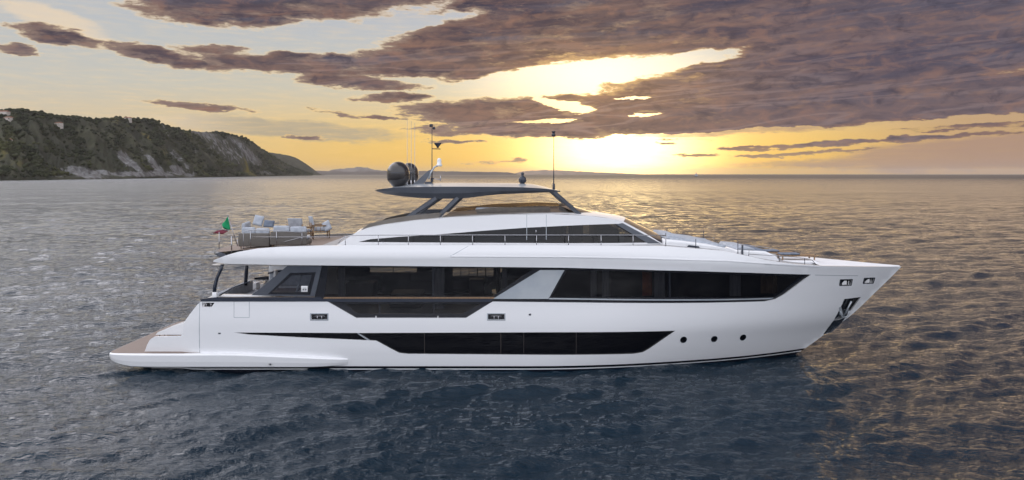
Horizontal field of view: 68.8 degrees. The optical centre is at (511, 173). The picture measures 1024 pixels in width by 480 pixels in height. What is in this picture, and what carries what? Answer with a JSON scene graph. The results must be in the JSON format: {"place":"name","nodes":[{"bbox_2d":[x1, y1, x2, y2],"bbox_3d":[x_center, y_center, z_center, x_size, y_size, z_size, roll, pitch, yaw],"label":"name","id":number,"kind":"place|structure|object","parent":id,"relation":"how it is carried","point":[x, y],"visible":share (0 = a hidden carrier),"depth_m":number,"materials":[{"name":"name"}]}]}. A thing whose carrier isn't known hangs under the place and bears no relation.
{"place":"outdoors","nodes":[
{"label":"outdoors","id":0,"kind":"place"},
{"bbox_2d":[0,110,311,180],"bbox_3d":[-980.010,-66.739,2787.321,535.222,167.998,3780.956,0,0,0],"label":"headland","id":1,"kind":"structure","parent":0,"point":[236,150],"depth_m":1651.99,"materials":[{"name":"green plant"}]},
{"bbox_2d":[0,110,9,115],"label":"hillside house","id":2,"kind":"structure","parent":1,"relation":"on","point":[7,112],"depth_m":1382.98,"materials":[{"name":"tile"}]},
{"bbox_2d":[3,116,13,121],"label":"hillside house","id":3,"kind":"structure","parent":1,"relation":"on","point":[10,119],"depth_m":1369.19,"materials":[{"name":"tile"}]},
{"bbox_2d":[54,122,62,128],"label":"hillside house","id":4,"kind":"structure","parent":1,"relation":"on","point":[60,124],"depth_m":1498.74,"materials":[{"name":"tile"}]},
{"bbox_2d":[0,108,312,177],"bbox_3d":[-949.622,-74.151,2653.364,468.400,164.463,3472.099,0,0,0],"label":"woodland","id":5,"kind":"object","parent":1,"relation":"on","point":[13,146],"visible":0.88,"depth_m":1572.91,"materials":[{"name":"green plant"}]},
{"bbox_2d":[270,153,320,174],"bbox_3d":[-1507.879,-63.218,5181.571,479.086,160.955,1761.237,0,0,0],"label":"headland","id":6,"kind":"structure","parent":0,"point":[295,162],"depth_m":5089.78,"materials":[{"name":"grey stone"}]},
{"bbox_2d":[330,167,380,171],"bbox_3d":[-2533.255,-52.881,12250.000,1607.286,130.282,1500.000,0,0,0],"label":"distant mountains","id":7,"kind":"structure","parent":0,"point":[356,169],"depth_m":11837.18,"materials":[{"name":"grey stone"}]},
{"bbox_2d":[316,171,516,174],"bbox_3d":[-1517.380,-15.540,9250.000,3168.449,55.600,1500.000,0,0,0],"label":"distant coast","id":8,"kind":"structure","parent":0,"point":[419,173],"depth_m":8659.42},
{"bbox_2d":[0,174,1023,479],"bbox_3d":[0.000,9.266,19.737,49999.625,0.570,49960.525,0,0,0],"label":"sea","id":9,"kind":"structure","parent":0,"point":[912,368],"depth_m":34.45,"materials":[{"name":"liquid"}]},
{"bbox_2d":[109,124,900,372],"bbox_3d":[0.600,3.698,38.778,39.200,13.325,8.095,0,0,0],"label":"motor yacht","id":10,"kind":"object","parent":9,"relation":"on","point":[564,285],"visible":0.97,"depth_m":35.17,"materials":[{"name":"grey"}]},
{"bbox_2d":[242,221,250,227],"bbox_3d":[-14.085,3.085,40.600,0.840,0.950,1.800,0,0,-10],"label":"throw pillow","id":11,"kind":"object","parent":10,"relation":"on","point":[247,224],"visible":0.23,"depth_m":40.35,"materials":[{"name":"white fabric"}]},
{"bbox_2d":[238,227,273,247],"bbox_3d":[-12.463,3.090,36.565,1.520,1.020,0.970,0,0,0],"label":"deck sofa","id":12,"kind":"object","parent":10,"relation":"on","point":[260,238],"visible":0.9,"depth_m":36.08,"materials":[{"name":"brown fabric"}]},
{"bbox_2d":[252,215,263,225],"bbox_3d":[-12.539,2.300,37.000,0.452,0.500,0.180,12,-18,0],"label":"throw pillow","id":13,"kind":"object","parent":12,"relation":"on","point":[258,220],"visible":1,"depth_m":36.92,"materials":[{"name":"white fabric"}]},
{"bbox_2d":[263,220,274,227],"bbox_3d":[-12.020,2.461,37.000,0.498,0.350,0.180,4,-18,0],"label":"throw pillow","id":14,"kind":"object","parent":12,"relation":"on","point":[268,223],"visible":0.98,"depth_m":36.92,"materials":[{"name":"grey fabric"}]},
{"bbox_2d":[252,266,321,296],"bbox_3d":[-10.582,5.033,35.136,3.310,1.444,0.087,0,0,0],"label":"wing window","id":15,"kind":"structure","parent":10,"relation":"in","point":[288,282],"depth_m":35.11,"materials":[{"name":"grey glass"}]},
{"bbox_2d":[270,226,311,246],"bbox_3d":[-10.740,3.000,36.365,1.770,1.020,0.970,0,0,0],"label":"deck sofa","id":16,"kind":"object","parent":10,"relation":"on","point":[305,239],"visible":0.97,"depth_m":35.88,"materials":[{"name":"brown fabric"}]},
{"bbox_2d":[286,218,313,238],"bbox_3d":[-11.202,2.902,39.514,1.030,1.164,1.086,0,0,20],"label":"deck armchair","id":17,"kind":"object","parent":10,"relation":"on","point":[295,222],"visible":0.4,"depth_m":39.09,"materials":[{"name":"white fabric"}]},
{"bbox_2d":[308,216,329,238],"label":"deck armchair","id":18,"kind":"object","parent":10,"relation":"on","point":[318,229],"visible":0.69,"depth_m":40.54,"materials":[{"name":"white fabric"}]},
{"bbox_2d":[322,220,331,231],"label":"throw pillow","id":19,"kind":"object","parent":18,"relation":"on","point":[328,227],"visible":1,"depth_m":40.61,"materials":[{"name":"white fabric"}]},
{"bbox_2d":[346,304,378,312],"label":"window","id":20,"kind":"structure","parent":10,"relation":"in","point":[358,308],"depth_m":35.16,"materials":[{"name":"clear glass"}]},
{"bbox_2d":[325,267,431,295],"bbox_3d":[-6.282,5.069,35.174,5.065,1.373,0.022,0,0,0],"label":"window","id":21,"kind":"structure","parent":10,"relation":"in","point":[341,281],"depth_m":35.18,"materials":[{"name":"black glass"}]},
{"bbox_2d":[380,304,432,312],"bbox_3d":[-4.943,6.319,35.150,2.487,0.451,0.030,0,0,0],"label":"window","id":22,"kind":"structure","parent":10,"relation":"in","point":[384,308],"depth_m":35.16,"materials":[{"name":"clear glass"}]},
{"bbox_2d":[435,304,478,312],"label":"window","id":23,"kind":"structure","parent":10,"relation":"in","point":[439,308],"depth_m":35.16,"materials":[{"name":"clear glass"}]},
{"bbox_2d":[244,331,673,354],"bbox_3d":[-2.629,7.989,35.136,21.130,1.339,0.496,0,0,-2],"label":"hull window","id":24,"kind":"structure","parent":10,"relation":"in","point":[535,343],"depth_m":35.09,"materials":[{"name":"black glass"}]},
{"bbox_2d":[434,268,532,295],"bbox_3d":[-1.336,5.080,35.174,4.641,1.349,0.021,0,0,0],"label":"window","id":25,"kind":"structure","parent":10,"relation":"in","point":[447,281],"depth_m":35.18,"materials":[{"name":"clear glass"}]},
{"bbox_2d":[360,224,645,242],"bbox_3d":[-0.112,2.918,36.471,14.877,1.098,0.717,0,0,0],"label":"house window","id":26,"kind":"structure","parent":10,"relation":"in","point":[597,233],"depth_m":36.18,"materials":[{"name":"black glass"}]},
{"bbox_2d":[551,270,668,296],"bbox_3d":[4.605,5.165,35.185,5.552,1.281,0.074,0,0,-1],"label":"window","id":27,"kind":"structure","parent":10,"relation":"in","point":[574,283],"depth_m":35.18,"materials":[{"name":"black glass"}]},
{"bbox_2d":[671,273,799,296],"bbox_3d":[10.735,5.286,35.663,6.612,1.305,0.321,0,0,-10],"label":"window","id":28,"kind":"structure","parent":10,"relation":"in","point":[682,284],"depth_m":35.52,"materials":[{"name":"black glass"}]},
{"bbox_2d":[764,249,791,252],"bbox_3d":[13.950,4.160,39.550,1.800,0.320,0.760,0,0,0],"label":"deck lounger","id":29,"kind":"object","parent":10,"relation":"on","point":[772,250],"visible":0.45,"depth_m":39.26,"materials":[{"name":"grey fabric"}]},
{"bbox_2d":[776,252,816,259],"bbox_3d":[14.450,4.170,38.050,1.800,0.320,0.760,0,0,0],"label":"deck lounger","id":30,"kind":"object","parent":10,"relation":"on","point":[791,254],"visible":0.98,"depth_m":37.75,"materials":[{"name":"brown wood"}]},
{"bbox_3d":[-14.484,2.960,38.800,0.576,1.703,0.076,0,0,0],"label":"flag staff","id":31,"kind":"object","parent":10,"relation":"attached to","visible":0},
{"bbox_2d":[213,217,229,233],"bbox_3d":[-15.024,2.657,38.744,0.881,0.910,0.212,0,0,0],"label":"flag","id":32,"kind":"object","parent":31,"relation":"attached to","point":[225,224],"visible":0.99,"depth_m":38.74,"materials":[{"name":"green fabric"}]},
{"bbox_2d":[0,0,1023,173],"label":"sky","id":33,"kind":"structure","parent":0,"point":[622,86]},
{"bbox_2d":[515,170,638,174],"bbox_3d":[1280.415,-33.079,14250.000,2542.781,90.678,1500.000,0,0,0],"label":"distant cape","id":34,"kind":"object","parent":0,"point":[547,172],"visible":0.95,"depth_m":13650.24,"materials":[{"name":"grey stone"}]}
]}

